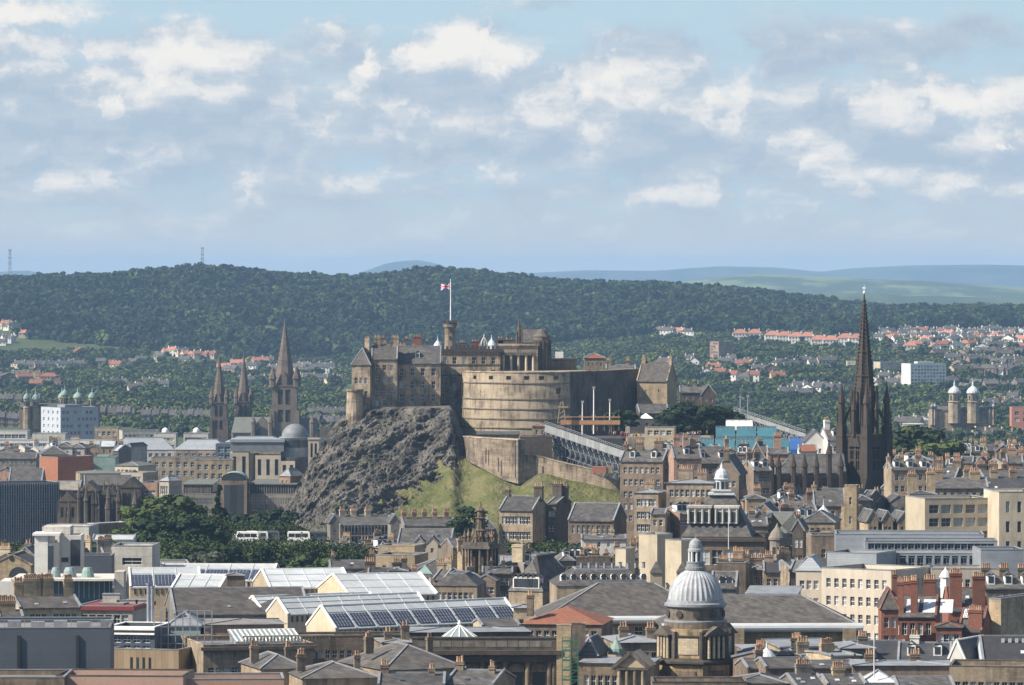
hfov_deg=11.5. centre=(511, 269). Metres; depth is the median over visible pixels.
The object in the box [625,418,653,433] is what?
castle guardhouse
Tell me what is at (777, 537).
corner turret
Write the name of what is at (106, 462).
copper block
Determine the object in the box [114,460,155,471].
cream hall
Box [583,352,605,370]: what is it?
castle barrack
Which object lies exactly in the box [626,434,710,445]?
esplanade deck
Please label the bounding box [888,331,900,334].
house
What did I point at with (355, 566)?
slate house
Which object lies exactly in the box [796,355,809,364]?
house
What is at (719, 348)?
tower block
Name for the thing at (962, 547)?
window
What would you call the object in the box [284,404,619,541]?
castle rock
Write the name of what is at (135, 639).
window
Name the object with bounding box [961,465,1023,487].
stone house
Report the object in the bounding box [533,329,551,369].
apse tower
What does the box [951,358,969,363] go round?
house
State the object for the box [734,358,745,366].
house
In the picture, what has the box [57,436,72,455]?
street house
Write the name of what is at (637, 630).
window
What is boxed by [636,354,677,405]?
gate tower
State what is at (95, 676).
pink parapet
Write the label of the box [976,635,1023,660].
dark slate hall
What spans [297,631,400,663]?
stone range
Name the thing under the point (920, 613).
red brick house
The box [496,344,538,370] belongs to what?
memorial hall
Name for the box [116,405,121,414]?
terraced house
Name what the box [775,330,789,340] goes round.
tenement
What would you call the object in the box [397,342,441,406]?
castle range
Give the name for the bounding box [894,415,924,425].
house
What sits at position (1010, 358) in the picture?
house
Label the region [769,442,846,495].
gothic church nave
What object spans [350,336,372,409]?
castle lodging
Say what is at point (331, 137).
sky
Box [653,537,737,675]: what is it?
domed tower
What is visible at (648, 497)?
tenement
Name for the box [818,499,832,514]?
pointed canopy
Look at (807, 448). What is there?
white house
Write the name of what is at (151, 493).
window
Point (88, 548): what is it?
street house
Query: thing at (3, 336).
house
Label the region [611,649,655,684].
pediment porch
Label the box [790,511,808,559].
baroque front
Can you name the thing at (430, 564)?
slate house
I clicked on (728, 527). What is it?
flagpole
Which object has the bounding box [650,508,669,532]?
street house
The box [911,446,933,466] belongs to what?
street house
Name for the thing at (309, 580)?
museum hall
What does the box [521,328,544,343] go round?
memorial chapel
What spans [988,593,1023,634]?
buff block
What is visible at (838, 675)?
rooftop building
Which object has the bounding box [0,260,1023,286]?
hills
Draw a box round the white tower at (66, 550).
[32,525,83,573]
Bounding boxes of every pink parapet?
[0,669,72,684]
[55,668,194,684]
[186,672,283,684]
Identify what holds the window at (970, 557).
in the grey metal building at (937, 558)
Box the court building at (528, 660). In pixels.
[412,620,561,684]
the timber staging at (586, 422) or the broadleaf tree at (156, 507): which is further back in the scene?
the timber staging at (586, 422)
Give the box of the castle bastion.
[346,389,363,424]
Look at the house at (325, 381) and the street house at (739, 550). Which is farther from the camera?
the house at (325, 381)
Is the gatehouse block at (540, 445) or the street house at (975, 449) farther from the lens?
the street house at (975, 449)
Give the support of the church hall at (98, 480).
on the ground
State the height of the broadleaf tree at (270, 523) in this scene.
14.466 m
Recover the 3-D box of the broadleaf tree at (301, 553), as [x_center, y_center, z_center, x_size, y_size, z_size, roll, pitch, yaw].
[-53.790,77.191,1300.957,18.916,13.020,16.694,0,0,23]
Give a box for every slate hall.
[8,467,45,480]
[534,582,668,638]
[653,594,863,653]
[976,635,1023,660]
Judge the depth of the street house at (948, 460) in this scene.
1543.96 m
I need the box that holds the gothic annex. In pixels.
[482,557,512,600]
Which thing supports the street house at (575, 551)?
on the ground
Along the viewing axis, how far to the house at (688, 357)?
4616.94 m
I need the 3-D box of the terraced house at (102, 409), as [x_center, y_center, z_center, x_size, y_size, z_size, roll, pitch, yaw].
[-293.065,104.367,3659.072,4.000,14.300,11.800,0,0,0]
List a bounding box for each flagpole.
[450,279,450,319]
[728,507,728,548]
[874,631,874,676]
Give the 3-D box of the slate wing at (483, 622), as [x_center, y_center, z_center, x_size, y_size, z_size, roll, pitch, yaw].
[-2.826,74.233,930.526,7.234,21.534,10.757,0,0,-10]
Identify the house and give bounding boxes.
[0,334,9,338]
[0,338,6,345]
[0,371,14,378]
[0,410,4,426]
[0,441,20,451]
[0,466,9,481]
[0,542,17,558]
[2,322,14,330]
[3,392,7,400]
[4,411,8,426]
[5,320,18,330]
[7,334,15,343]
[7,392,13,401]
[8,411,13,426]
[11,359,25,368]
[11,369,27,373]
[13,393,16,402]
[13,411,18,426]
[15,372,33,381]
[16,393,22,402]
[19,329,30,337]
[19,444,30,451]
[20,539,33,553]
[26,360,45,368]
[28,370,41,378]
[29,378,46,383]
[31,439,44,467]
[33,360,54,367]
[40,372,57,380]
[44,436,58,448]
[50,377,62,384]
[56,360,72,367]
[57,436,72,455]
[70,436,88,455]
[73,346,87,351]
[73,359,86,365]
[84,535,96,552]
[86,442,98,455]
[95,357,106,364]
[96,534,112,552]
[99,433,116,455]
[100,405,105,417]
[102,378,115,381]
[108,405,112,418]
[110,360,123,367]
[112,406,116,413]
[112,439,131,463]
[113,376,125,385]
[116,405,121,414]
[120,406,125,414]
[124,359,130,365]
[125,405,130,414]
[127,357,138,361]
[127,383,141,390]
[127,442,147,461]
[129,406,134,414]
[134,381,145,386]
[135,355,149,358]
[141,408,145,419]
[145,407,150,418]
[153,351,166,361]
[153,407,159,417]
[157,379,169,386]
[166,346,175,355]
[170,408,175,416]
[175,347,188,357]
[178,355,192,360]
[179,350,188,355]
[187,350,193,358]
[187,407,193,416]
[192,409,197,418]
[194,349,202,358]
[196,407,201,418]
[200,351,208,357]
[207,350,218,358]
[216,362,231,367]
[221,364,239,371]
[229,359,246,364]
[237,375,253,382]
[239,361,258,369]
[250,356,269,363]
[266,363,276,368]
[292,363,307,370]
[299,366,320,369]
[308,362,329,373]
[311,373,326,379]
[314,412,319,420]
[316,361,335,370]
[321,406,326,414]
[324,374,342,383]
[328,414,333,423]
[328,549,375,572]
[340,532,355,548]
[356,536,372,551]
[364,556,394,572]
[371,529,387,558]
[383,533,396,542]
[387,554,409,571]
[391,558,412,571]
[397,528,455,558]
[410,558,458,571]
[411,565,436,584]
[432,556,454,584]
[432,570,485,599]
[440,538,457,568]
[455,537,466,570]
[462,563,479,576]
[480,572,501,597]
[485,518,496,533]
[489,532,507,565]
[498,555,516,563]
[498,560,518,584]
[517,544,531,572]
[554,547,575,570]
[568,546,588,565]
[584,542,599,554]
[610,542,623,555]
[629,538,638,575]
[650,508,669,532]
[652,324,664,333]
[657,356,669,360]
[660,326,674,334]
[663,440,672,449]
[667,501,688,537]
[674,327,684,333]
[680,328,695,335]
[683,353,694,359]
[690,356,700,364]
[696,438,705,445]
[700,367,711,372]
[705,362,723,367]
[709,367,726,371]
[716,553,747,594]
[718,356,731,361]
[726,353,736,358]
[728,369,739,380]
[729,447,737,453]
[731,638,778,675]
[732,546,753,587]
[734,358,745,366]
[736,441,749,463]
[737,371,752,381]
[739,486,747,511]
[743,484,767,511]
[744,357,750,365]
[744,442,769,463]
[746,369,760,381]
[747,506,767,517]
[748,357,759,362]
[748,507,767,531]
[750,553,764,584]
[751,363,764,368]
[755,438,767,455]
[758,501,778,511]
[761,493,775,505]
[762,363,777,371]
[762,550,780,584]
[766,432,788,468]
[766,510,771,532]
[768,482,796,507]
[769,370,785,380]
[771,357,786,365]
[774,546,792,585]
[777,385,791,392]
[777,632,811,656]
[778,488,817,513]
[779,503,795,520]
[783,358,800,365]
[785,385,799,391]
[789,559,802,585]
[791,380,807,386]
[794,387,812,393]
[794,500,812,518]
[795,494,805,498]
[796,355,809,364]
[797,444,817,453]
[800,383,815,389]
[801,429,823,453]
[804,637,855,659]
[806,357,817,364]
[811,381,823,391]
[811,481,843,529]
[816,355,836,366]
[820,417,835,453]
[822,382,836,391]
[830,382,843,391]
[858,484,872,518]
[864,489,884,511]
[873,332,885,340]
[873,487,886,511]
[874,378,883,385]
[876,370,893,376]
[876,570,900,639]
[877,327,887,332]
[880,484,883,494]
[883,452,932,496]
[885,377,894,386]
[886,376,899,383]
[886,492,906,513]
[887,327,895,332]
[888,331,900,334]
[888,342,899,347]
[890,334,902,341]
[891,372,901,383]
[894,340,907,346]
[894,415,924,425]
[895,448,914,460]
[895,574,953,641]
[897,328,910,335]
[903,341,917,349]
[903,423,927,426]
[906,332,918,335]
[906,468,937,494]
[909,339,922,347]
[910,326,919,331]
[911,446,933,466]
[913,413,928,419]
[918,326,928,331]
[918,330,932,336]
[919,423,928,426]
[920,338,933,344]
[927,451,934,467]
[928,342,940,348]
[929,348,948,357]
[932,456,962,476]
[932,466,988,495]
[933,620,963,645]
[934,335,946,339]
[935,326,944,332]
[935,340,949,345]
[938,331,949,336]
[942,568,987,621]
[943,325,956,330]
[943,329,954,334]
[944,352,960,359]
[945,452,960,465]
[946,375,959,386]
[947,334,962,341]
[947,635,978,661]
[949,364,966,371]
[950,340,964,348]
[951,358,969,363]
[953,347,966,354]
[959,327,970,331]
[959,332,970,337]
[959,604,991,637]
[960,339,968,347]
[961,441,969,455]
[961,456,974,469]
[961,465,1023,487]
[963,353,980,359]
[964,438,973,447]
[965,354,986,361]
[967,339,977,347]
[968,363,982,374]
[969,378,981,384]
[970,437,985,468]
[972,426,995,431]
[974,342,986,346]
[974,450,989,468]
[976,329,987,334]
[976,460,1023,475]
[979,363,996,375]
[980,325,988,331]
[980,335,991,342]
[981,346,996,352]
[981,397,998,402]
[982,378,998,387]
[982,427,1002,434]
[982,436,994,459]
[987,347,1000,352]
[988,325,1001,331]
[988,357,1008,363]
[988,448,1004,468]
[989,331,1001,335]
[989,335,1002,338]
[989,340,1003,348]
[991,428,1018,437]
[994,349,1009,355]
[994,441,1010,457]
[996,365,1004,375]
[999,346,1014,354]
[1000,380,1012,384]
[1001,330,1010,334]
[1001,339,1012,346]
[1001,355,1018,363]
[1002,334,1017,341]
[1003,396,1015,402]
[1004,365,1019,375]
[1005,445,1023,468]
[1006,391,1019,398]
[1007,326,1017,331]
[1007,438,1023,468]
[1011,377,1023,384]
[1012,348,1023,352]
[1012,357,1023,362]
[1012,439,1020,453]
[1013,361,1023,367]
[1015,334,1023,341]
[1017,327,1023,333]
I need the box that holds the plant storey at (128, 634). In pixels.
[114,621,170,648]
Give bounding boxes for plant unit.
[102,593,120,601]
[118,599,137,603]
[135,599,146,607]
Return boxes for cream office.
[795,554,826,603]
[821,563,932,639]
[926,565,999,621]
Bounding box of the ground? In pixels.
[0,313,1023,455]
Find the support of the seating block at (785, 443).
on the ground
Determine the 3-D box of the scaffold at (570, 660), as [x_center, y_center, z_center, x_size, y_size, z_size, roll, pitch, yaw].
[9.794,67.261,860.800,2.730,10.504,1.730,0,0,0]
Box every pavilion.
[0,567,125,603]
[81,600,155,623]
[220,471,248,514]
[278,468,303,482]
[645,426,675,448]
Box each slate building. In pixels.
[238,640,295,684]
[287,648,377,684]
[337,631,466,676]
[377,659,446,684]
[445,656,516,684]
[576,633,608,660]
[711,570,739,594]
[804,509,841,531]
[843,639,904,659]
[897,629,951,659]
[980,562,1023,609]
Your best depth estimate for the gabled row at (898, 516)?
1230.95 m
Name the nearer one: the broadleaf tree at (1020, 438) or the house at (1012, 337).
the broadleaf tree at (1020, 438)
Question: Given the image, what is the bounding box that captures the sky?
[0,0,1023,274]
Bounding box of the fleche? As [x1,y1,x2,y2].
[516,319,522,343]
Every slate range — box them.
[0,452,39,468]
[39,445,68,455]
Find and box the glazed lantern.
[228,628,301,643]
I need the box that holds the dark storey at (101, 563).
[84,553,114,573]
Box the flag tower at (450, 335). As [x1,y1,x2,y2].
[443,320,457,348]
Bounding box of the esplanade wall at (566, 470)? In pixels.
[530,453,619,490]
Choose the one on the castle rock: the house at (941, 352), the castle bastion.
the castle bastion
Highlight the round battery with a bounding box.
[459,370,586,460]
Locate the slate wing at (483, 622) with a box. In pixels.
[472,618,520,626]
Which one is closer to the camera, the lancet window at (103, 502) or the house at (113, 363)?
the lancet window at (103, 502)
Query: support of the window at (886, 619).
in the red brick house at (887, 606)
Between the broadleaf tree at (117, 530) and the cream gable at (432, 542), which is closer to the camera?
the cream gable at (432, 542)
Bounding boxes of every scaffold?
[153,610,212,648]
[562,637,577,684]
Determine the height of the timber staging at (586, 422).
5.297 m
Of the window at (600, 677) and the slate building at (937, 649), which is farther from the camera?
the slate building at (937, 649)
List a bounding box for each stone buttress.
[650,561,661,585]
[676,561,685,576]
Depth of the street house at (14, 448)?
2098.72 m
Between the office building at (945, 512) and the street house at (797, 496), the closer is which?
the office building at (945, 512)
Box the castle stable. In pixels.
[634,404,668,422]
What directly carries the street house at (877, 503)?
on the ground
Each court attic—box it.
[374,620,411,647]
[409,626,531,638]
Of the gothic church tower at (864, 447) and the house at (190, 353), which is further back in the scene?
the house at (190, 353)
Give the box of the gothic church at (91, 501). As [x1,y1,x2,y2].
[57,476,144,522]
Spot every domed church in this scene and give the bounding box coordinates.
[19,386,99,438]
[929,380,995,430]
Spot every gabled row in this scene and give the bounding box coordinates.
[858,508,879,529]
[876,508,894,529]
[891,509,904,529]
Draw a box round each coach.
[237,531,258,541]
[249,531,267,541]
[267,531,279,540]
[287,531,309,541]
[309,531,326,541]
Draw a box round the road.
[244,541,326,542]
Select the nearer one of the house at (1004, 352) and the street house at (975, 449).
the street house at (975, 449)
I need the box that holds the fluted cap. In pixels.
[763,643,775,656]
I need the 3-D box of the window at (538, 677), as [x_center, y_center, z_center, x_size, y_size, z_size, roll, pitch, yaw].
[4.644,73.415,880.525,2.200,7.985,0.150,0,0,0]
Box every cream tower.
[615,547,635,572]
[638,532,672,586]
[665,538,694,589]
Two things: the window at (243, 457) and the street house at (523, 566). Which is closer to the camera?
the street house at (523, 566)
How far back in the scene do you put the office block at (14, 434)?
2380.25 m
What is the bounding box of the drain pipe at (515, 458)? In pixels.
[515,440,515,476]
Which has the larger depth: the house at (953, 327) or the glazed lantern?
the house at (953, 327)
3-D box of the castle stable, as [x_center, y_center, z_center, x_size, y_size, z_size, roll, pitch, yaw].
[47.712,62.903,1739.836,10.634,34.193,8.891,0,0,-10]
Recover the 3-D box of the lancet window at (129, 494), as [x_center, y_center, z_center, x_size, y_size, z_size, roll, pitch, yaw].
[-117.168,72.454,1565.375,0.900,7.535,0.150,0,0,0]
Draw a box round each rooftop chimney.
[404,336,408,345]
[412,334,421,345]
[458,340,466,347]
[470,339,480,347]
[498,337,515,343]
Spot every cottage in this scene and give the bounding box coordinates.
[580,525,626,554]
[679,381,710,405]
[700,384,716,405]
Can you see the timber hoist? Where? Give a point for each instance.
(560, 406)
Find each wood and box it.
[0,261,1023,358]
[0,328,1023,445]
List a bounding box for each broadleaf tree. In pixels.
[109,525,134,533]
[117,498,186,520]
[118,507,162,529]
[130,523,185,543]
[132,514,210,547]
[140,494,207,518]
[160,550,183,558]
[166,545,209,562]
[175,515,232,545]
[176,516,219,545]
[193,551,227,562]
[207,545,246,562]
[210,546,260,562]
[211,485,231,526]
[226,514,248,524]
[233,509,265,525]
[236,516,278,527]
[248,509,308,530]
[253,542,314,567]
[253,547,278,562]
[285,553,335,567]
[286,552,310,559]
[446,506,488,532]
[449,523,475,538]
[537,539,580,548]
[553,542,579,546]
[604,409,634,429]
[607,410,641,429]
[652,414,663,425]
[654,405,703,433]
[667,401,725,434]
[673,404,723,434]
[707,406,745,439]
[723,409,739,433]
[879,424,940,442]
[892,426,967,455]
[893,442,915,447]
[910,439,966,456]
[921,448,951,465]
[949,430,974,440]
[951,427,973,434]
[962,436,978,442]
[963,427,982,433]
[973,433,995,444]
[991,429,1006,441]
[1001,436,1013,444]
[1005,433,1018,440]
[1008,426,1023,433]
[1017,434,1023,442]
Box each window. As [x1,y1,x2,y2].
[48,546,53,569]
[61,507,63,517]
[62,557,67,561]
[71,540,79,565]
[81,497,83,517]
[102,501,104,517]
[113,501,115,517]
[114,615,119,622]
[114,636,120,642]
[122,558,141,564]
[122,615,127,621]
[123,493,125,505]
[123,637,130,642]
[128,493,130,505]
[130,657,132,668]
[133,637,139,642]
[136,657,138,668]
[142,657,144,668]
[143,637,149,642]
[148,658,150,668]
[149,491,154,496]
[208,667,213,672]
[216,667,221,672]
[222,473,244,479]
[224,485,229,514]
[224,667,229,672]
[231,485,235,514]
[232,667,237,671]
[233,456,235,470]
[237,485,242,514]
[242,456,245,473]
[256,427,267,435]
[258,459,260,474]
[266,459,269,474]
[275,459,277,474]
[318,650,322,658]
[325,650,329,657]
[332,650,336,657]
[340,650,344,657]
[347,650,351,656]
[365,527,368,534]
[442,592,445,599]
[505,355,509,370]
[511,672,522,684]
[512,355,516,370]
[520,355,524,370]
[527,355,531,370]
[533,672,544,684]
[536,630,540,636]
[544,630,548,636]
[584,675,588,684]
[585,631,588,640]
[591,675,595,684]
[598,675,602,684]
[605,675,609,684]
[612,675,616,684]
[634,627,642,634]
[670,489,673,496]
[675,489,678,496]
[676,611,682,617]
[680,489,683,496]
[685,489,688,496]
[693,611,699,617]
[703,550,709,564]
[710,611,716,617]
[712,550,721,564]
[724,550,732,560]
[750,550,759,553]
[773,579,777,584]
[794,538,797,547]
[796,483,800,494]
[798,538,801,547]
[807,580,810,588]
[814,581,817,588]
[821,549,825,557]
[827,578,830,586]
[827,596,830,604]
[835,578,838,587]
[835,596,838,604]
[843,579,846,587]
[843,596,846,605]
[859,579,861,588]
[867,597,869,606]
[868,543,873,548]
[875,543,880,550]
[875,580,878,588]
[881,543,887,550]
[883,580,886,589]
[884,617,888,627]
[888,543,893,549]
[891,617,894,627]
[895,543,900,549]
[900,556,905,564]
[901,543,907,549]
[902,623,906,634]
[908,543,913,549]
[908,556,914,564]
[910,623,914,634]
[915,543,920,549]
[917,556,923,565]
[918,623,922,634]
[921,543,927,550]
[926,556,931,565]
[926,623,930,634]
[928,543,933,550]
[929,505,937,512]
[929,518,937,526]
[934,543,940,550]
[935,556,940,565]
[936,579,940,586]
[938,634,943,641]
[941,505,949,512]
[941,518,949,526]
[941,543,946,550]
[943,556,949,565]
[944,634,948,641]
[948,543,953,549]
[949,634,953,644]
[952,556,957,565]
[953,505,962,512]
[953,518,962,525]
[954,543,960,549]
[961,544,966,549]
[961,556,966,565]
[965,579,969,586]
[966,504,974,512]
[966,518,974,525]
[969,556,971,565]
[978,504,986,512]
[978,518,986,525]
[1006,501,1009,512]
[1006,521,1009,532]
[1017,501,1020,512]
[1017,521,1020,531]
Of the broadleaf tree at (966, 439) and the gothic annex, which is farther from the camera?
the broadleaf tree at (966, 439)
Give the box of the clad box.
[0,616,114,669]
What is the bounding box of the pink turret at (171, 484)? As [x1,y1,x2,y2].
[158,475,182,497]
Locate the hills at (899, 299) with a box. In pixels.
[806,293,1023,304]
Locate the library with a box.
[681,463,768,572]
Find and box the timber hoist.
[557,401,567,423]
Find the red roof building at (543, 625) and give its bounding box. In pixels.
[522,591,613,640]
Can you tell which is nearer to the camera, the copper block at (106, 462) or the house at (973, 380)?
the copper block at (106, 462)
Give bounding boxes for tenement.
[0,595,23,616]
[11,572,81,616]
[336,505,389,543]
[400,508,453,527]
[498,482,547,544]
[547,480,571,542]
[619,437,668,546]
[632,478,665,547]
[664,464,719,507]
[667,433,701,481]
[699,435,730,479]
[713,445,747,500]
[732,328,747,339]
[743,448,771,497]
[747,328,762,338]
[764,330,777,339]
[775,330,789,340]
[788,331,804,343]
[800,331,814,341]
[810,334,824,344]
[822,335,838,345]
[837,332,850,345]
[848,333,858,343]
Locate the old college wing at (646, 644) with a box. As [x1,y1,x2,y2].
[601,621,656,656]
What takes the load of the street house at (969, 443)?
on the ground
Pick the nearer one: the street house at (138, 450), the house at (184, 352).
the street house at (138, 450)
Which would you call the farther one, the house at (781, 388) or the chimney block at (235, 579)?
the house at (781, 388)
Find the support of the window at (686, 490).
in the tenement at (687, 488)
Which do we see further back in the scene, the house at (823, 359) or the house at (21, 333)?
the house at (21, 333)
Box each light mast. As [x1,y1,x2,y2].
[581,401,583,434]
[592,386,594,433]
[608,399,610,434]
[747,395,748,418]
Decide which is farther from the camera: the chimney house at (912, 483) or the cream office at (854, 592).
the chimney house at (912, 483)
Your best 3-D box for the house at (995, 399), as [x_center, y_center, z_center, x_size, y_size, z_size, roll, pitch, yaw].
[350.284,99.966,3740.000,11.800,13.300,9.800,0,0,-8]
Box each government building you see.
[182,479,219,516]
[248,479,297,515]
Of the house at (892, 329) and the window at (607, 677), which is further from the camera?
the house at (892, 329)
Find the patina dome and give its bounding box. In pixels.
[608,636,624,654]
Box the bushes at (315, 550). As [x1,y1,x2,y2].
[128,507,377,566]
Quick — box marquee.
[641,413,651,417]
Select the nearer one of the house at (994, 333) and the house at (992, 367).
the house at (992, 367)
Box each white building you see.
[42,523,98,541]
[92,534,136,542]
[96,521,125,533]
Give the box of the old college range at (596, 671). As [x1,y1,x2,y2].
[576,656,661,684]
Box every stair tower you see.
[326,513,340,543]
[386,513,400,539]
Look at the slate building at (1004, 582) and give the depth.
1011.77 m
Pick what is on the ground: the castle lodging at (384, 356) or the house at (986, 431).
the house at (986, 431)
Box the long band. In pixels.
[808,532,834,564]
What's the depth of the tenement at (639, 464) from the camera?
1442.11 m
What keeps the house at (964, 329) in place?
on the ground
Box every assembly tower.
[841,505,862,529]
[844,484,858,529]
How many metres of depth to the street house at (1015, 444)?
1717.89 m
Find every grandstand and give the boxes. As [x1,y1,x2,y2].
[541,421,622,481]
[734,407,805,442]
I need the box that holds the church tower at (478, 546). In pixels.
[461,501,499,575]
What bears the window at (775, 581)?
in the street house at (771, 567)
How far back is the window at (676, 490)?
1326.94 m
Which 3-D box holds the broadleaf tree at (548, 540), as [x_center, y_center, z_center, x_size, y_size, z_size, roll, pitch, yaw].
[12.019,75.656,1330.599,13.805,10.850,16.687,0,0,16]
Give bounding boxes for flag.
[441,283,449,289]
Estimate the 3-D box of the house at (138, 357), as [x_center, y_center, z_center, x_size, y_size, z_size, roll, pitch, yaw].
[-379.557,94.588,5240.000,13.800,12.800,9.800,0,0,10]
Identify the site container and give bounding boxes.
[592,466,611,472]
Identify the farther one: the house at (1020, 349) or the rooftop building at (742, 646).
the house at (1020, 349)
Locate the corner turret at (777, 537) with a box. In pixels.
[768,523,785,559]
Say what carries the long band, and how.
on the ground
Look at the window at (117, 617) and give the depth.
945.78 m
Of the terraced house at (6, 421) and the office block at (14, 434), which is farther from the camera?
the terraced house at (6, 421)
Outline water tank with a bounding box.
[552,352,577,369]
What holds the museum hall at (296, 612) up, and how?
on the ground
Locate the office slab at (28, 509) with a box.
[0,480,59,545]
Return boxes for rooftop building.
[734,644,763,675]
[735,644,771,650]
[736,672,789,684]
[753,656,810,674]
[763,638,836,650]
[779,658,823,684]
[791,635,862,658]
[805,659,854,673]
[819,661,866,684]
[832,630,876,658]
[891,675,954,684]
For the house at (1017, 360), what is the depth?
4515.88 m
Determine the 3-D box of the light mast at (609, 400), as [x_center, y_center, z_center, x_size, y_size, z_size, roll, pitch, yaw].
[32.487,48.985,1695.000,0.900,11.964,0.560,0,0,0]
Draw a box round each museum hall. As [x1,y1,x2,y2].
[127,566,199,621]
[161,563,279,586]
[171,573,226,586]
[249,591,371,606]
[252,567,345,593]
[266,591,423,631]
[305,597,512,632]
[316,571,437,599]
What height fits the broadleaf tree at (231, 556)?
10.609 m
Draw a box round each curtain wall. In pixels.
[461,436,534,483]
[563,369,638,435]
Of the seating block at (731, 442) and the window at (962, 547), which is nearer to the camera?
the window at (962, 547)
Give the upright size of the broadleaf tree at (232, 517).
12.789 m
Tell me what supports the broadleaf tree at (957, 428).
on the ground
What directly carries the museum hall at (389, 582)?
on the ground
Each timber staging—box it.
[560,415,580,430]
[570,415,595,430]
[579,415,613,430]
[596,415,619,430]
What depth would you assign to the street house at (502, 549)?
1293.54 m
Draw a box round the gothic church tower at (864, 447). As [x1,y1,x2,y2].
[835,289,893,492]
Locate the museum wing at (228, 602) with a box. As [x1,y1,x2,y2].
[164,586,305,621]
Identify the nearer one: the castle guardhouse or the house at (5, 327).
the castle guardhouse
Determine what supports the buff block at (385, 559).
on the ground
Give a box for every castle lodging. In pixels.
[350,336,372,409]
[371,334,398,407]
[605,357,635,369]
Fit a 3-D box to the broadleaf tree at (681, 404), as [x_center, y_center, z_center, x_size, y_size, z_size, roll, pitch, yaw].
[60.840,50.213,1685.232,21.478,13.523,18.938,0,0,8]
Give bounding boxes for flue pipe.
[146,583,150,621]
[150,586,154,621]
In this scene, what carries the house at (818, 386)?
on the ground
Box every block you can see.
[0,430,29,438]
[0,439,62,449]
[32,432,67,439]
[41,404,97,438]
[63,439,120,445]
[76,469,120,485]
[93,455,117,470]
[95,427,119,438]
[111,542,159,598]
[114,644,190,668]
[119,429,158,439]
[121,471,157,481]
[123,437,174,462]
[141,480,158,496]
[151,456,220,491]
[154,432,177,447]
[160,559,188,566]
[174,439,222,455]
[180,634,334,672]
[183,432,209,442]
[194,459,233,484]
[202,618,286,634]
[216,443,230,458]
[225,436,280,453]
[225,572,246,586]
[375,552,428,566]
[378,543,425,553]
[476,431,519,438]
[508,544,564,619]
[511,604,528,625]
[520,435,551,458]
[531,424,545,434]
[549,562,646,602]
[679,435,700,444]
[700,438,713,445]
[710,341,732,359]
[715,438,734,448]
[716,426,734,438]
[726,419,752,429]
[736,438,754,449]
[737,426,755,440]
[757,426,776,438]
[759,438,773,446]
[781,439,789,452]
[790,436,804,453]
[806,529,833,555]
[846,360,855,365]
[848,648,954,675]
[873,361,902,370]
[902,361,945,387]
[949,659,1023,684]
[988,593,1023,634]
[1009,406,1023,428]
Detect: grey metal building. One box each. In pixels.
[827,549,896,566]
[834,530,983,549]
[863,537,997,550]
[896,550,971,565]
[972,546,1023,574]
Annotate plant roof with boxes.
[745,585,802,594]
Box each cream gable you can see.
[412,535,425,544]
[426,535,439,559]
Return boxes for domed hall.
[230,424,319,491]
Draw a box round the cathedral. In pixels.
[209,321,331,442]
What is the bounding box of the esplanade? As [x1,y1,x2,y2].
[581,434,714,449]
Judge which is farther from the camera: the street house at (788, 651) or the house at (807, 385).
the house at (807, 385)
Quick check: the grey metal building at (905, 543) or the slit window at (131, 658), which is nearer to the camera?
the slit window at (131, 658)
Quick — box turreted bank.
[768,511,794,557]
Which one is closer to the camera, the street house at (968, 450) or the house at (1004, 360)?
the street house at (968, 450)
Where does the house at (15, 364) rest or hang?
on the ground
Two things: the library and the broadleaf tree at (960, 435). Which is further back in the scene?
the broadleaf tree at (960, 435)
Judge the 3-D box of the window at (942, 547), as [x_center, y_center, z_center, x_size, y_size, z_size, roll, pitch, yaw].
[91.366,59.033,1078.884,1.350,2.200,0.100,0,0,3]
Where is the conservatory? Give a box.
[170,611,203,642]
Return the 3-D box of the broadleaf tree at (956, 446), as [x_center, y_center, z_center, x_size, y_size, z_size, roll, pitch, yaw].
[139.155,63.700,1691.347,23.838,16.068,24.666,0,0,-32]
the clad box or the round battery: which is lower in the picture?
the clad box
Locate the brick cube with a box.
[40,455,93,480]
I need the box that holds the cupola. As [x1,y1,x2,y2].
[939,567,949,597]
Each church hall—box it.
[56,480,82,497]
[83,474,132,488]
[567,502,626,546]
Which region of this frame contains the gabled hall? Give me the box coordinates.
[0,550,33,580]
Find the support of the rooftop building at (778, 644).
on the ground
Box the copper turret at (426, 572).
[420,565,431,582]
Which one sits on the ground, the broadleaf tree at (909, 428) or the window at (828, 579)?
the broadleaf tree at (909, 428)
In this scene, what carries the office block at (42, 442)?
on the ground
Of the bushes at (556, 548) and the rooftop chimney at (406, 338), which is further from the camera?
the rooftop chimney at (406, 338)
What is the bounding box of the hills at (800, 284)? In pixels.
[682,274,1023,297]
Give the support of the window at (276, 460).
in the domed hall
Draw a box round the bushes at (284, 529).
[225,518,339,552]
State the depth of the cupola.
1029.22 m
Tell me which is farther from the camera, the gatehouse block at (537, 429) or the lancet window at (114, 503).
the gatehouse block at (537, 429)
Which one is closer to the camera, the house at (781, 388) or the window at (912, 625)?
the window at (912, 625)
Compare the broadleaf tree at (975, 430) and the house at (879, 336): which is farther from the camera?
the house at (879, 336)
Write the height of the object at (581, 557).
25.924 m
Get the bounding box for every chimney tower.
[556,624,572,684]
[571,622,585,684]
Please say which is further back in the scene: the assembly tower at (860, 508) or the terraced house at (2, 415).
the terraced house at (2, 415)
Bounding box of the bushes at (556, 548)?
[0,536,579,555]
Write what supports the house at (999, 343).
on the ground
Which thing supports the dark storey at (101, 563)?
on the ground

